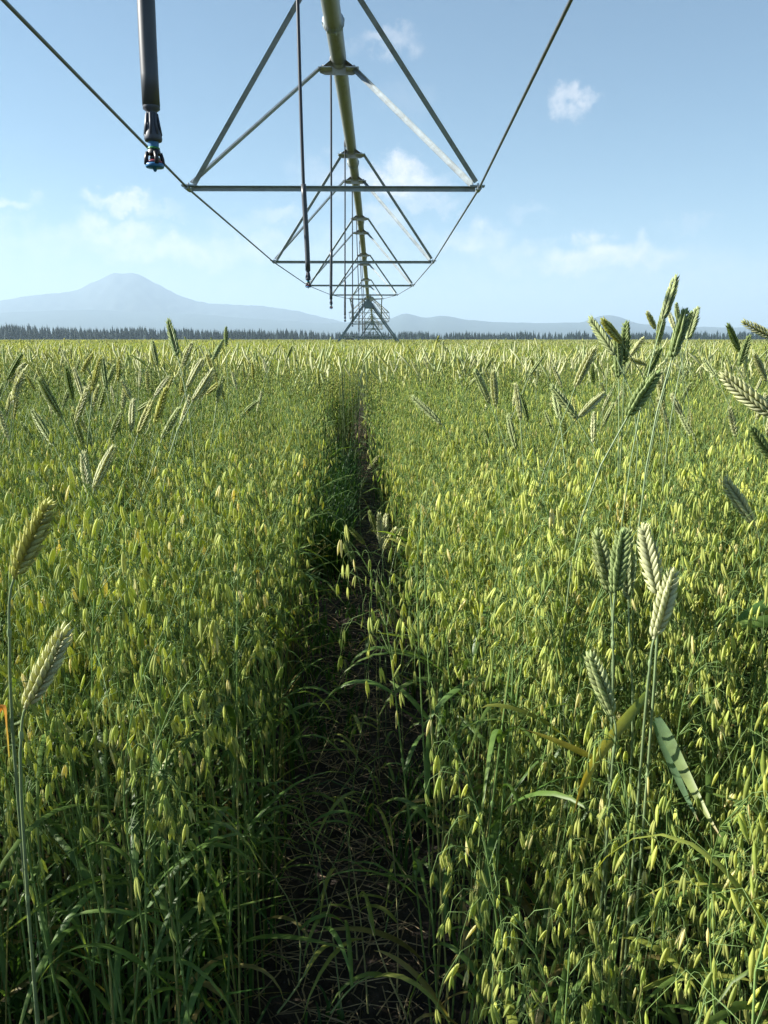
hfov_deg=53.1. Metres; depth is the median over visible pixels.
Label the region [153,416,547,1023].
straw
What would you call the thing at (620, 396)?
wheat plant
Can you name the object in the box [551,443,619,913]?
oat plant
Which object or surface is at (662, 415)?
wheat plant
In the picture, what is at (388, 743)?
fallen stalk
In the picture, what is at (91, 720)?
oat plant
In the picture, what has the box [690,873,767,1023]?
oat plant
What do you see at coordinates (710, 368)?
wheat plant
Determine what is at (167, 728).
oat plant
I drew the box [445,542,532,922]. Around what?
oat plant
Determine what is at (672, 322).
wheat plant
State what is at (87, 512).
oat plant
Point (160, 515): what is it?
oat plant
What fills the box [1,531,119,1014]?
oat plant
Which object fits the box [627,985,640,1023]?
oat plant
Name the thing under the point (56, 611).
oat plant
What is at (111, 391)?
wheat plant
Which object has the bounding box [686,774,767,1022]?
oat plant
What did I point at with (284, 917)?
oat plant
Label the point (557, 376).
wheat plant
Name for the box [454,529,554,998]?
oat plant
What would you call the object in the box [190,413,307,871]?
oat plant
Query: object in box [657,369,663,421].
wheat plant
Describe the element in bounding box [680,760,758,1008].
oat plant
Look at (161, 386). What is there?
wheat plant
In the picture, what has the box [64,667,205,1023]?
oat plant
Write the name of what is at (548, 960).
oat plant
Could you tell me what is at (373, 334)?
drive tower
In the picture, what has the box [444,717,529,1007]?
oat plant
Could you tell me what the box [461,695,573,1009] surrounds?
oat plant
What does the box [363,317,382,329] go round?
irrigation span
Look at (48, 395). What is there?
wheat plant
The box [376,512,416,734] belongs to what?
wheat plant
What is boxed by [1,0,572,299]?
irrigation span
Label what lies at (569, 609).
oat plant
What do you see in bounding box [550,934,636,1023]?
oat plant
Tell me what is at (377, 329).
drive tower
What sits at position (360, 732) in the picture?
fallen stalk
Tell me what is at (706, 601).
oat plant
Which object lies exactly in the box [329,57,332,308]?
sprinkler drop
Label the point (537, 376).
wheat plant
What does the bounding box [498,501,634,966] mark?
oat plant
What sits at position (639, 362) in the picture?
wheat plant
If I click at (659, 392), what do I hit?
wheat plant
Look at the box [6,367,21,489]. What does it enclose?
wheat plant
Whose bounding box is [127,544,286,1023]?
oat plant
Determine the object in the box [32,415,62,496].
wheat plant
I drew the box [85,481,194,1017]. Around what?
oat plant
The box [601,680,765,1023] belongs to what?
oat plant
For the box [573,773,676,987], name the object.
oat plant
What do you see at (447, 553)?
oat plant
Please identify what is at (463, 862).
oat plant
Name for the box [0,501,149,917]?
oat plant
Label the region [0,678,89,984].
oat plant
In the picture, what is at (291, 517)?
oat plant
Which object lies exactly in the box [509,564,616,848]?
oat plant
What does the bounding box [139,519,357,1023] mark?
oat plant
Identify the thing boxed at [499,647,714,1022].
oat plant
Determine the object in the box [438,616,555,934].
oat plant
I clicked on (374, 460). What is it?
wheat plant
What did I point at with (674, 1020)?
oat plant
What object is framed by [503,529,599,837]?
oat plant
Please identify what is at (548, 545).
oat plant
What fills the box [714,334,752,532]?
wheat plant
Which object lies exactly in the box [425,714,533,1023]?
oat plant
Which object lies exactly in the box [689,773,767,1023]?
oat plant
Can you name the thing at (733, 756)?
oat plant
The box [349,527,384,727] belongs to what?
wheat plant
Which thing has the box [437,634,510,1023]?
oat plant
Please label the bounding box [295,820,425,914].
fallen stalk
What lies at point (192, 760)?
oat plant
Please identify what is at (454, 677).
oat plant
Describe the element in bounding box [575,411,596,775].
wheat plant
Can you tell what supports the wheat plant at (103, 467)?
on the ground
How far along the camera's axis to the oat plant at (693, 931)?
1.38 m
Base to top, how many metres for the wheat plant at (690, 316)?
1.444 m
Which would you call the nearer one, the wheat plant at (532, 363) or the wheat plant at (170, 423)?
the wheat plant at (170, 423)
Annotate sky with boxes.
[0,0,767,327]
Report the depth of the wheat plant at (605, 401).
3.19 m
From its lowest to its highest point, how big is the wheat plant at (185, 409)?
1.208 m
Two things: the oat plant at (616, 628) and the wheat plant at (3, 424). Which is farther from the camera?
the wheat plant at (3, 424)
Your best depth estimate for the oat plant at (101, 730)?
1.59 m
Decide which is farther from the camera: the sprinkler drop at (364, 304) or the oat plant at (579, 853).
the sprinkler drop at (364, 304)
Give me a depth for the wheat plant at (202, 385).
2.06 m
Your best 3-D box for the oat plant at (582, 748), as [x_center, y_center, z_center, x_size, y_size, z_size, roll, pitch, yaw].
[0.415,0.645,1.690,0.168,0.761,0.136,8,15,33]
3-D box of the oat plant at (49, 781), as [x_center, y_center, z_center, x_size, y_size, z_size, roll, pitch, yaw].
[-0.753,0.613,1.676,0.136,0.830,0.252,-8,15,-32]
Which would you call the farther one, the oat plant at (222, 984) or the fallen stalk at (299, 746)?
the fallen stalk at (299, 746)
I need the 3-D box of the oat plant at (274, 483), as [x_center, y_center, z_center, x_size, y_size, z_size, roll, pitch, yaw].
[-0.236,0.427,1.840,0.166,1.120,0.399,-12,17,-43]
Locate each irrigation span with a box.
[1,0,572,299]
[348,296,389,322]
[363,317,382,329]
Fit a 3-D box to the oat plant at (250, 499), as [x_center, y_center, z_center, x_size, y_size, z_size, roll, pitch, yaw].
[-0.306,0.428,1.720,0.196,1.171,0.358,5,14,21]
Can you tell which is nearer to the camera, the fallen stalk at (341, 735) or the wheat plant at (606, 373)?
the fallen stalk at (341, 735)
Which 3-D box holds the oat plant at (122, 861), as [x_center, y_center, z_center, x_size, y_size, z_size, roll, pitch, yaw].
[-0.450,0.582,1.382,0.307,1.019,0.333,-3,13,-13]
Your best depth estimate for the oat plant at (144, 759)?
1.72 m
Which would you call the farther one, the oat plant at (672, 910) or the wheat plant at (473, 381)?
the wheat plant at (473, 381)
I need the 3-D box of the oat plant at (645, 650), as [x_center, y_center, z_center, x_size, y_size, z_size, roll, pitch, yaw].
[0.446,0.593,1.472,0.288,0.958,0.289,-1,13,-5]
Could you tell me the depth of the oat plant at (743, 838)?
1.54 m
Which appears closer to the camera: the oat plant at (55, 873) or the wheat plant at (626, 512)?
the oat plant at (55, 873)
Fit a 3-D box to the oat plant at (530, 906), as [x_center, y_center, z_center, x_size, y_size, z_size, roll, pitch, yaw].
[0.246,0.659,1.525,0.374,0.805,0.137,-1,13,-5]
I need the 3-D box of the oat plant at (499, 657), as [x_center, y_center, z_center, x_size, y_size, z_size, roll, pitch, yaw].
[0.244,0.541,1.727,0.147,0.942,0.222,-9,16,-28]
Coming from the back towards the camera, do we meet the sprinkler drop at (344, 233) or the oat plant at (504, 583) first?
the sprinkler drop at (344, 233)
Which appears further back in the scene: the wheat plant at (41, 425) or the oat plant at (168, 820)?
the wheat plant at (41, 425)
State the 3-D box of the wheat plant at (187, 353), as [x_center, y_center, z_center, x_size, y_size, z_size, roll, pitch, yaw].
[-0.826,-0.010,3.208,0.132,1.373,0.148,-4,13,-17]
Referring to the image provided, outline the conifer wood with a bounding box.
[0,323,765,339]
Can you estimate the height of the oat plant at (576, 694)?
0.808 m
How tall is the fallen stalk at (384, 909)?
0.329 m
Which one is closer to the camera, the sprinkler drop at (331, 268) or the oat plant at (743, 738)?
the oat plant at (743, 738)
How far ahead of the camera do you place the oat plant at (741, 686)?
1.63 m
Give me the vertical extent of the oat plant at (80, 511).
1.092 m
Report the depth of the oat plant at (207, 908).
1.13 m
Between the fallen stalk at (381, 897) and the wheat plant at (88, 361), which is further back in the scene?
the wheat plant at (88, 361)
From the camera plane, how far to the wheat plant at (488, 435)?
2.88 m
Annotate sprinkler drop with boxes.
[137,0,164,171]
[296,0,310,288]
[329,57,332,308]
[344,139,345,321]
[352,192,352,326]
[356,221,359,333]
[359,240,362,334]
[361,259,364,335]
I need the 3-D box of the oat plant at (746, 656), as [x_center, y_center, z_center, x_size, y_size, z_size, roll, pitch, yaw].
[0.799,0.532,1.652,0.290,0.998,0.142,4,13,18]
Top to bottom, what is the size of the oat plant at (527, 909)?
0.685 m
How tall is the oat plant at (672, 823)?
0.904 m
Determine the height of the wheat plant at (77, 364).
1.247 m
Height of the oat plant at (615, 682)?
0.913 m
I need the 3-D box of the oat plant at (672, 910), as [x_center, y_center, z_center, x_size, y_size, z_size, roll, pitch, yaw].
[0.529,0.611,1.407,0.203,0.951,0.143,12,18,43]
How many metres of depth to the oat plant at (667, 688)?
1.22 m
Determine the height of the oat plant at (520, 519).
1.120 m
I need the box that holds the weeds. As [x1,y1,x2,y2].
[0,413,462,1023]
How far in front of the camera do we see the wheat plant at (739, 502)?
1.45 m
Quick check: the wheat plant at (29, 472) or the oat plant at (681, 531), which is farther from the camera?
the wheat plant at (29, 472)
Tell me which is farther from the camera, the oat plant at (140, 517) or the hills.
the hills
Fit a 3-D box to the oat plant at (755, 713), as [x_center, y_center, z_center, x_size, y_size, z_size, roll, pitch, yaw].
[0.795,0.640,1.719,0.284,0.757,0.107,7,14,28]
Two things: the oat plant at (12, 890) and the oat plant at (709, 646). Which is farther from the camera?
the oat plant at (709, 646)
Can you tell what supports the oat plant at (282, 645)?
on the ground
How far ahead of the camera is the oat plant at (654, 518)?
1.41 m
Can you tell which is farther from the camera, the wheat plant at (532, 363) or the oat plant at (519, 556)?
the wheat plant at (532, 363)
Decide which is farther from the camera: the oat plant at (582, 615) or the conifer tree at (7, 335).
the conifer tree at (7, 335)
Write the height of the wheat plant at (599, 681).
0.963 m
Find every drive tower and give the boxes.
[338,296,413,343]
[357,323,386,340]
[364,327,382,339]
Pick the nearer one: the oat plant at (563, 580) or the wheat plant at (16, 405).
the oat plant at (563, 580)
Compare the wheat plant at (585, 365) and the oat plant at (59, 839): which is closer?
the oat plant at (59, 839)
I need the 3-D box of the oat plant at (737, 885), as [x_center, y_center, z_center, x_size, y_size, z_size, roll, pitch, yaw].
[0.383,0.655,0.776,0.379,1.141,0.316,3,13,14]
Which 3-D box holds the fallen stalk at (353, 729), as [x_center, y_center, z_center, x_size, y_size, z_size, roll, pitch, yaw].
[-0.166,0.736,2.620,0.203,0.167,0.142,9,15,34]
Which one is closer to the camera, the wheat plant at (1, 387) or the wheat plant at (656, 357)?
the wheat plant at (656, 357)
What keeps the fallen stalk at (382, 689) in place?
on the ground
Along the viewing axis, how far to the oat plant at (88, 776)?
1.67 m
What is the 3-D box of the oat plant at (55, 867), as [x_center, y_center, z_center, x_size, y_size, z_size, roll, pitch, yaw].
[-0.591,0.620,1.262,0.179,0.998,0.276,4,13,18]
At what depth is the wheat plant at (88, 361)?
3.56 m
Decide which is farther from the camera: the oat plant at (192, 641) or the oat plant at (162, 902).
the oat plant at (192, 641)
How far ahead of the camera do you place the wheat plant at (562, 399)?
1.87 m
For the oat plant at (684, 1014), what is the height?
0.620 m
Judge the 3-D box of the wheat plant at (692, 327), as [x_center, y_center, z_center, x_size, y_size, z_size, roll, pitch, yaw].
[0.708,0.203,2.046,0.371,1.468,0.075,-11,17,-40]
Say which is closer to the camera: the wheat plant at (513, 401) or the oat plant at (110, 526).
the oat plant at (110, 526)
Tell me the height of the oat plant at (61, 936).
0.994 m
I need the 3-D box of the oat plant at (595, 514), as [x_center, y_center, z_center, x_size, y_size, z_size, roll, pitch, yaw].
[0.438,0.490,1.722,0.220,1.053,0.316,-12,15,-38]
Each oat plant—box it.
[0,459,151,1020]
[0,477,143,980]
[0,477,166,1023]
[0,486,88,982]
[0,496,120,1023]
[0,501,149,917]
[0,514,123,937]
[0,516,152,984]
[0,531,158,1023]
[0,544,89,908]
[0,551,172,1023]
[0,564,103,963]
[0,577,84,879]
[0,581,128,1016]
[0,600,154,1023]
[0,615,106,1023]
[0,645,96,1023]
[0,645,105,1022]
[0,654,60,977]
[0,664,224,1023]
[0,674,90,1023]
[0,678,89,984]
[0,690,43,1012]
[0,718,108,1023]
[0,724,63,1023]
[0,731,105,1023]
[0,763,45,971]
[0,764,36,1023]
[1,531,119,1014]
[1,671,166,1023]
[1,820,17,939]
[2,483,149,984]
[2,502,148,1018]
[2,539,246,1023]
[3,572,163,1023]
[4,597,132,1014]
[7,559,104,999]
[11,574,144,1003]
[11,629,85,939]
[12,541,116,962]
[13,452,191,1023]
[14,493,185,945]
[17,513,145,937]
[21,585,91,960]
[23,542,144,992]
[25,597,162,1007]
[30,512,237,1023]
[32,578,215,1023]
[39,611,197,1023]
[41,620,173,1023]
[44,461,283,992]
[52,533,151,958]
[54,547,254,1018]
[57,606,129,1021]
[58,526,184,951]
[62,483,234,1016]
[62,549,223,952]
[62,725,245,1023]
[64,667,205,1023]
[65,723,142,1023]
[67,522,233,996]
[68,491,206,936]
[68,643,256,1011]
[71,526,163,953]
[73,476,204,1023]
[74,645,151,922]
[77,537,239,1018]
[77,541,216,894]
[84,568,283,1023]
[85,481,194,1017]
[86,579,283,1023]
[87,497,215,908]
[88,514,233,933]
[99,543,297,1023]
[108,471,227,946]
[108,522,263,851]
[114,498,224,821]
[114,567,259,1023]
[114,643,173,886]
[116,537,271,1002]
[117,653,231,1023]
[122,517,265,1023]
[125,594,261,1023]
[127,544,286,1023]
[128,668,296,977]
[131,506,260,873]
[138,649,283,1023]
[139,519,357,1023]
[140,540,244,936]
[142,550,288,1019]
[145,604,256,1023]
[148,544,313,996]
[149,520,290,910]
[152,537,268,859]
[153,673,250,928]
[157,679,217,907]
[158,472,272,963]
[166,555,271,832]
[174,467,320,909]
[175,514,350,954]
[186,500,260,865]
[187,520,324,983]
[189,539,311,982]
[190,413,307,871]
[197,503,299,905]
[197,632,287,1014]
[205,608,290,994]
[206,668,326,970]
[210,448,318,947]
[211,593,334,1023]
[212,557,309,918]
[218,488,340,914]
[231,451,353,896]
[240,498,349,888]
[312,519,439,1023]
[313,486,533,1023]
[336,470,485,954]
[344,466,526,941]
[358,504,534,963]
[371,523,530,1023]
[374,539,518,1023]
[377,456,476,959]
[391,513,498,972]
[402,667,496,1023]
[406,845,544,1023]
[413,484,598,1023]
[414,513,621,1003]
[421,542,505,887]
[421,658,608,993]
[422,775,512,1023]
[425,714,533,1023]
[427,591,497,866]
[430,585,565,878]
[433,735,503,989]
[435,487,567,853]
[437,477,523,989]
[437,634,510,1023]
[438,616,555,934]
[443,497,705,1013]
[444,450,544,907]
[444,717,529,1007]
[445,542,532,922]
[445,718,587,977]
[446,519,530,959]
[447,555,573,1023]
[448,666,615,1023]
[449,448,572,1023]
[451,577,550,958]
[452,427,664,892]
[452,692,552,1004]
[453,552,630,1023]
[454,455,568,843]
[454,501,587,864]
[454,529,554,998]
[455,781,635,1016]
[456,552,538,874]
[457,516,577,1023]
[459,510,564,831]
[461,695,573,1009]
[466,743,620,1002]
[467,473,625,913]
[471,863,581,1023]
[473,655,648,974]
[473,734,654,1023]
[473,736,561,1010]
[473,883,618,1023]
[475,525,607,1023]
[480,561,538,928]
[489,442,573,876]
[489,618,671,1009]
[493,717,592,1023]
[494,487,588,926]
[496,531,607,962]
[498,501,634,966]
[499,503,592,897]
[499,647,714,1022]
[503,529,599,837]
[503,557,640,970]
[506,796,591,1023]
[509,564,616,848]
[510,512,610,961]
[513,733,680,1023]
[515,729,615,1023]
[517,830,632,1022]
[518,677,637,1009]
[520,631,630,1017]
[523,660,649,1023]
[525,483,644,943]
[525,715,670,1017]
[525,767,703,1021]
[526,571,637,1004]
[528,766,761,1023]
[530,672,682,1020]
[532,580,707,995]
[533,595,631,1004]
[535,518,622,969]
[536,528,619,841]
[538,864,618,1023]
[540,506,610,926]
[540,593,767,1023]
[540,623,652,1006]
[541,628,639,946]
[542,597,671,905]
[543,532,662,1014]
[546,764,690,1018]
[547,538,723,1022]
[548,619,600,854]
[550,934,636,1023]
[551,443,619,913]
[551,733,724,953]
[552,944,596,1023]
[553,637,604,931]
[561,629,673,987]
[561,711,735,1023]
[563,552,697,959]
[566,687,699,1023]
[567,516,669,945]
[569,895,688,1023]
[570,644,623,998]
[572,584,734,1023]
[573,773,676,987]
[579,809,725,1023]
[580,478,689,1001]
[580,702,767,1023]
[581,796,767,998]
[583,448,713,958]
[583,537,721,1011]
[584,663,712,1023]
[590,711,720,1023]
[592,487,746,971]
[599,640,730,1023]
[601,566,743,1015]
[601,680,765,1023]
[602,759,767,1023]
[604,559,672,877]
[604,687,708,1005]
[605,463,734,920]
[605,619,767,998]
[605,822,767,1023]
[608,772,745,995]
[611,509,765,1020]
[613,444,745,904]
[613,641,649,918]
[614,663,730,1023]
[614,739,767,1021]
[618,611,767,1011]
[618,741,767,1023]
[618,748,693,1017]
[622,529,767,1021]
[622,764,767,1019]
[623,502,748,770]
[623,506,767,995]
[625,464,760,923]
[625,883,725,1023]
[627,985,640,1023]
[632,599,730,986]
[633,438,703,766]
[637,552,710,872]
[639,617,734,1023]
[641,532,707,976]
[641,550,767,923]
[650,705,745,999]
[652,643,705,938]
[654,563,747,909]
[657,596,734,935]
[661,492,767,966]
[663,627,767,914]
[670,515,767,871]
[676,501,759,919]
[677,653,763,908]
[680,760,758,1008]
[681,509,765,772]
[681,659,767,956]
[681,769,767,1022]
[686,565,767,939]
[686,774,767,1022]
[686,971,706,1023]
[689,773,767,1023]
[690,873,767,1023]
[691,597,767,700]
[697,636,767,1023]
[697,960,737,1023]
[711,685,767,1016]
[711,686,767,887]
[718,632,767,994]
[724,531,767,858]
[725,733,767,1023]
[730,811,766,1001]
[749,639,766,1012]
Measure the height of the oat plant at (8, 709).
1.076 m
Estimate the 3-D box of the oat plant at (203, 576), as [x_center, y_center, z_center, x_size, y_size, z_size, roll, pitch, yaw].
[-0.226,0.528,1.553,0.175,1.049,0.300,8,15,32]
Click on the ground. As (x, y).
(350, 999)
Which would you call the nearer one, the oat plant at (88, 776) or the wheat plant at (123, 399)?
the oat plant at (88, 776)
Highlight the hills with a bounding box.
[0,310,767,338]
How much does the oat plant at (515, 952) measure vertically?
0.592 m
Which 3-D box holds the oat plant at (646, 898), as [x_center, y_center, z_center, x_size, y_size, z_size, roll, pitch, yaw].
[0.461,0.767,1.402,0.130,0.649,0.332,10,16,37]
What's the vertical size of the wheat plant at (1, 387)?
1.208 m
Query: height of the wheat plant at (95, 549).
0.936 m
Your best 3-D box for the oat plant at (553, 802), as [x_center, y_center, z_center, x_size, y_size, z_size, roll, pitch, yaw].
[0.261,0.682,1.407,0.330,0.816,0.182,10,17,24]
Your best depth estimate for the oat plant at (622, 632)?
1.41 m
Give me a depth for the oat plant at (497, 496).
1.67 m
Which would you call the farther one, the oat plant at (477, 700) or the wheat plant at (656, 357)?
the wheat plant at (656, 357)
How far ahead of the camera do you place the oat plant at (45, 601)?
1.18 m
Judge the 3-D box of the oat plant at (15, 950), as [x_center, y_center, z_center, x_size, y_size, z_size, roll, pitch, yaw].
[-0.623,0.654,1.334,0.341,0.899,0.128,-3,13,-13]
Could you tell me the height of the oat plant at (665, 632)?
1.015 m
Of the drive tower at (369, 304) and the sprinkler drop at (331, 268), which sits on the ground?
the drive tower at (369, 304)
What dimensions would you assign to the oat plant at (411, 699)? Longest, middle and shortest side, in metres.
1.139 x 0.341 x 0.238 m
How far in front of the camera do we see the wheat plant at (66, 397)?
3.21 m
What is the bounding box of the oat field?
[0,339,767,1023]
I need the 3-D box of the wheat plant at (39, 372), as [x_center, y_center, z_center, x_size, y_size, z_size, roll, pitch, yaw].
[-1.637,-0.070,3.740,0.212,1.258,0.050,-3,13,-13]
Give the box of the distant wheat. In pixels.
[0,335,767,511]
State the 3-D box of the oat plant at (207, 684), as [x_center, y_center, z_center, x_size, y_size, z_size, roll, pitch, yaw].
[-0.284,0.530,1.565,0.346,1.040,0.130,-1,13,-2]
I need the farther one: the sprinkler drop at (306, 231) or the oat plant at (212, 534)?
the sprinkler drop at (306, 231)
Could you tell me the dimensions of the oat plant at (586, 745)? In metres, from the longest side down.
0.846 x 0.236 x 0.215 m
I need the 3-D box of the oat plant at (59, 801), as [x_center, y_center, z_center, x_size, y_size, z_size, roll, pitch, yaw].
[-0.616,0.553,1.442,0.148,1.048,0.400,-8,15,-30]
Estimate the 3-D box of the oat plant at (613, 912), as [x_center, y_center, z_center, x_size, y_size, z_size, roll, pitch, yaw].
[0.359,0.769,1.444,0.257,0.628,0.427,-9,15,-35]
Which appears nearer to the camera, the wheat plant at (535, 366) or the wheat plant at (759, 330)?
the wheat plant at (759, 330)
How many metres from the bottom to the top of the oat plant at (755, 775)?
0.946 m
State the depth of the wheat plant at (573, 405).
2.71 m
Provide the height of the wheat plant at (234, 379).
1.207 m
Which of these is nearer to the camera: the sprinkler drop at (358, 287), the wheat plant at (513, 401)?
the wheat plant at (513, 401)
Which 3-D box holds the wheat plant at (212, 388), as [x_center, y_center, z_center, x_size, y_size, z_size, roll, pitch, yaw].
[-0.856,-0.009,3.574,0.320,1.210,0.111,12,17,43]
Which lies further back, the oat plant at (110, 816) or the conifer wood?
the conifer wood
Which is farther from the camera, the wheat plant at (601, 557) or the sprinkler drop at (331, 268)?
the sprinkler drop at (331, 268)
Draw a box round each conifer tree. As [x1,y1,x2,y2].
[6,324,9,339]
[34,328,38,338]
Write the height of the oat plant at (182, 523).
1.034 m
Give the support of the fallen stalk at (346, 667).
on the ground
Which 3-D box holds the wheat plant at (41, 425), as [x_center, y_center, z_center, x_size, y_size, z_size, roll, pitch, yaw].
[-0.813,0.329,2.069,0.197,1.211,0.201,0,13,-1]
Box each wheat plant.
[0,353,23,400]
[0,369,26,603]
[0,383,3,395]
[0,411,35,624]
[0,496,58,1023]
[3,362,26,392]
[3,391,12,450]
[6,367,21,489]
[10,392,19,464]
[18,621,74,1023]
[19,421,48,471]
[20,444,118,898]
[26,375,42,409]
[26,466,90,628]
[29,408,102,740]
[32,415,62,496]
[35,377,121,871]
[36,366,61,435]
[53,390,69,474]
[63,388,95,788]
[64,366,108,724]
[69,353,93,421]
[69,411,91,474]
[71,406,118,560]
[72,366,102,513]
[72,381,90,458]
[73,359,79,385]
[78,512,116,791]
[79,449,119,736]
[81,378,102,447]
[83,363,99,395]
[85,432,122,575]
[86,357,114,766]
[90,384,99,418]
[93,388,105,463]
[96,364,115,439]
[99,410,123,490]
[100,370,112,463]
[101,357,131,558]
[106,362,149,485]
[110,386,115,406]
[116,356,121,442]
[120,380,157,485]
[120,386,126,520]
[122,399,154,593]
[125,400,149,426]
[128,398,164,702]
[133,375,170,626]
[135,420,150,473]
[136,406,181,729]
[137,370,141,416]
[141,386,189,751]
[145,340,168,509]
[145,369,161,580]
[152,376,172,479]
[156,367,215,822]
[164,358,203,526]
[165,317,204,574]
[166,395,190,518]
[169,342,193,440]
[176,372,216,472]
[177,375,183,457]
[180,383,217,460]
[182,389,202,441]
[201,339,224,489]
[205,353,239,525]
[209,374,223,470]
[216,379,230,429]
[218,400,257,461]
[223,327,229,413]
[231,371,240,409]
[242,366,247,397]
[250,391,261,468]
[251,361,269,492]
[262,344,280,444]
[262,358,274,454]
[280,346,292,398]
[344,540,390,735]
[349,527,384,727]
[350,513,388,737]
[356,526,405,757]
[360,456,379,574]
[368,510,399,722]
[368,527,406,742]
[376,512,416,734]
[411,394,475,695]
[423,357,431,379]
[450,372,481,440]
[462,369,501,743]
[472,366,510,780]
[474,357,492,403]
[482,429,497,468]
[497,384,517,517]
[502,356,543,477]
[506,413,528,707]
[510,382,524,789]
[520,393,537,476]
[522,391,605,811]
[527,649,616,1020]
[531,358,537,409]
[532,345,597,820]
[532,527,627,923]
[534,367,538,412]
[537,369,662,1006]
[544,410,597,574]
[548,392,568,815]
[549,382,612,794]
[549,403,582,493]
[552,366,572,426]
[562,417,570,592]
[568,336,622,628]
[570,396,582,656]
[574,567,679,1023]
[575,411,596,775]
[587,315,637,824]
[590,320,631,845]
[590,336,644,513]
[590,363,595,417]
[590,388,613,445]
[593,273,679,906]
[596,402,613,443]
[599,316,663,771]
[600,382,612,431]
[600,526,631,1023]
[601,499,629,851]
[603,390,622,442]
[605,369,607,393]
[619,346,663,706]
[619,361,630,391]
[619,527,636,966]
[622,313,665,681]
[624,306,689,993]
[626,521,663,1023]
[629,357,650,428]
[635,310,693,605]
[635,666,720,1009]
[645,306,700,818]
[646,310,676,475]
[652,380,667,657]
[656,397,680,667]
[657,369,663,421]
[668,312,697,535]
[669,382,691,434]
[670,393,698,611]
[674,302,684,460]
[678,371,685,386]
[678,414,708,719]
[688,406,692,460]
[701,357,739,524]
[711,395,767,687]
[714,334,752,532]
[718,367,767,417]
[718,406,759,711]
[720,473,767,971]
[724,418,767,785]
[725,322,765,505]
[741,318,767,338]
[744,378,761,490]
[748,424,767,460]
[752,352,767,384]
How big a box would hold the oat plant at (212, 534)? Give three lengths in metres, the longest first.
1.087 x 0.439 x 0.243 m
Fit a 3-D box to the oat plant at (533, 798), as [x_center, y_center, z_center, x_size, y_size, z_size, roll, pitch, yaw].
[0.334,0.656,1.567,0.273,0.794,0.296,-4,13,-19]
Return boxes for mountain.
[0,273,344,323]
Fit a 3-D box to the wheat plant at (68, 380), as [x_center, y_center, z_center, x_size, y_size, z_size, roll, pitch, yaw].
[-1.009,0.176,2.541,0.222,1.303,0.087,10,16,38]
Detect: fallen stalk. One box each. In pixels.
[191,853,344,986]
[247,789,320,906]
[255,709,356,863]
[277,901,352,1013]
[285,736,378,846]
[292,790,351,894]
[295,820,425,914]
[295,853,357,959]
[298,768,373,946]
[298,789,372,1007]
[301,698,367,754]
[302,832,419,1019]
[312,666,357,736]
[320,738,376,844]
[326,632,366,709]
[327,855,433,938]
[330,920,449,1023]
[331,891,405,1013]
[334,697,367,906]
[341,731,396,805]
[345,659,424,726]
[354,709,404,788]
[358,803,398,991]
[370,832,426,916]
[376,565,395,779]
[383,762,449,831]
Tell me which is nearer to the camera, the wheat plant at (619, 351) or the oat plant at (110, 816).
the oat plant at (110, 816)
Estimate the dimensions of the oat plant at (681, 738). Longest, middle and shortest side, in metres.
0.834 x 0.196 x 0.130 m
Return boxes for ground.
[0,387,767,1023]
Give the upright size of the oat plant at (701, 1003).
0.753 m
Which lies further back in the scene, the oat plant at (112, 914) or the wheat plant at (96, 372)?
the wheat plant at (96, 372)
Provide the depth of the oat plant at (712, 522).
1.71 m
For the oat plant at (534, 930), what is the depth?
1.32 m
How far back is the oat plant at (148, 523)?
1.27 m
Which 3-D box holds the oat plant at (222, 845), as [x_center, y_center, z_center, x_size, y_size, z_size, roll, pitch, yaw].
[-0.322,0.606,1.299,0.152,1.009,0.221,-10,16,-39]
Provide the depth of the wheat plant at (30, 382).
4.19 m
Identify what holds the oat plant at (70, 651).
on the ground
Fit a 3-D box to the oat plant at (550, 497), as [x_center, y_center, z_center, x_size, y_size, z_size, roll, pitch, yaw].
[0.326,0.443,1.563,0.315,1.211,0.329,-7,15,-30]
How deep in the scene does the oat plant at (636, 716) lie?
1.74 m
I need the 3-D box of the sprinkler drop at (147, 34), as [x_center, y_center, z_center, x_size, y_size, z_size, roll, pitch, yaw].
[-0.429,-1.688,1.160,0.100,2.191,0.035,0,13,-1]
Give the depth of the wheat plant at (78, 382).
2.51 m
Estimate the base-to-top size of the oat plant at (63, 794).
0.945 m
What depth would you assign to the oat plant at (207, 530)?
1.63 m
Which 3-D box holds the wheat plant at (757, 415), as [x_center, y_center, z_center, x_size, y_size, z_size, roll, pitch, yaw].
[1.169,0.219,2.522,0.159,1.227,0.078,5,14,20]
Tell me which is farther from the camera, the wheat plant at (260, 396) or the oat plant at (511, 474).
the wheat plant at (260, 396)
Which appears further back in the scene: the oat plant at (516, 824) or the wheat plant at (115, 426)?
the wheat plant at (115, 426)
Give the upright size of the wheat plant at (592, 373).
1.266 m
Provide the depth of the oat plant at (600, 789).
1.41 m
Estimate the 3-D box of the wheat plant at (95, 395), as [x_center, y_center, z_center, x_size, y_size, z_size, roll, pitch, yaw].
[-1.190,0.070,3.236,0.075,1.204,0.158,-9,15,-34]
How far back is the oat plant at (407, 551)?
1.40 m
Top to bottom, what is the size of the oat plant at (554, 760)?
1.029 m
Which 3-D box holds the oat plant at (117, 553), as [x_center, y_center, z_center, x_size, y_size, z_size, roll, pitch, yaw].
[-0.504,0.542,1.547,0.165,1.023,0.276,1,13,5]
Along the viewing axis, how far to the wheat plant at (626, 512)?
1.88 m
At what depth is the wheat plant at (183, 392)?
3.46 m
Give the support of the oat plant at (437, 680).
on the ground
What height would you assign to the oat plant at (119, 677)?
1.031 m

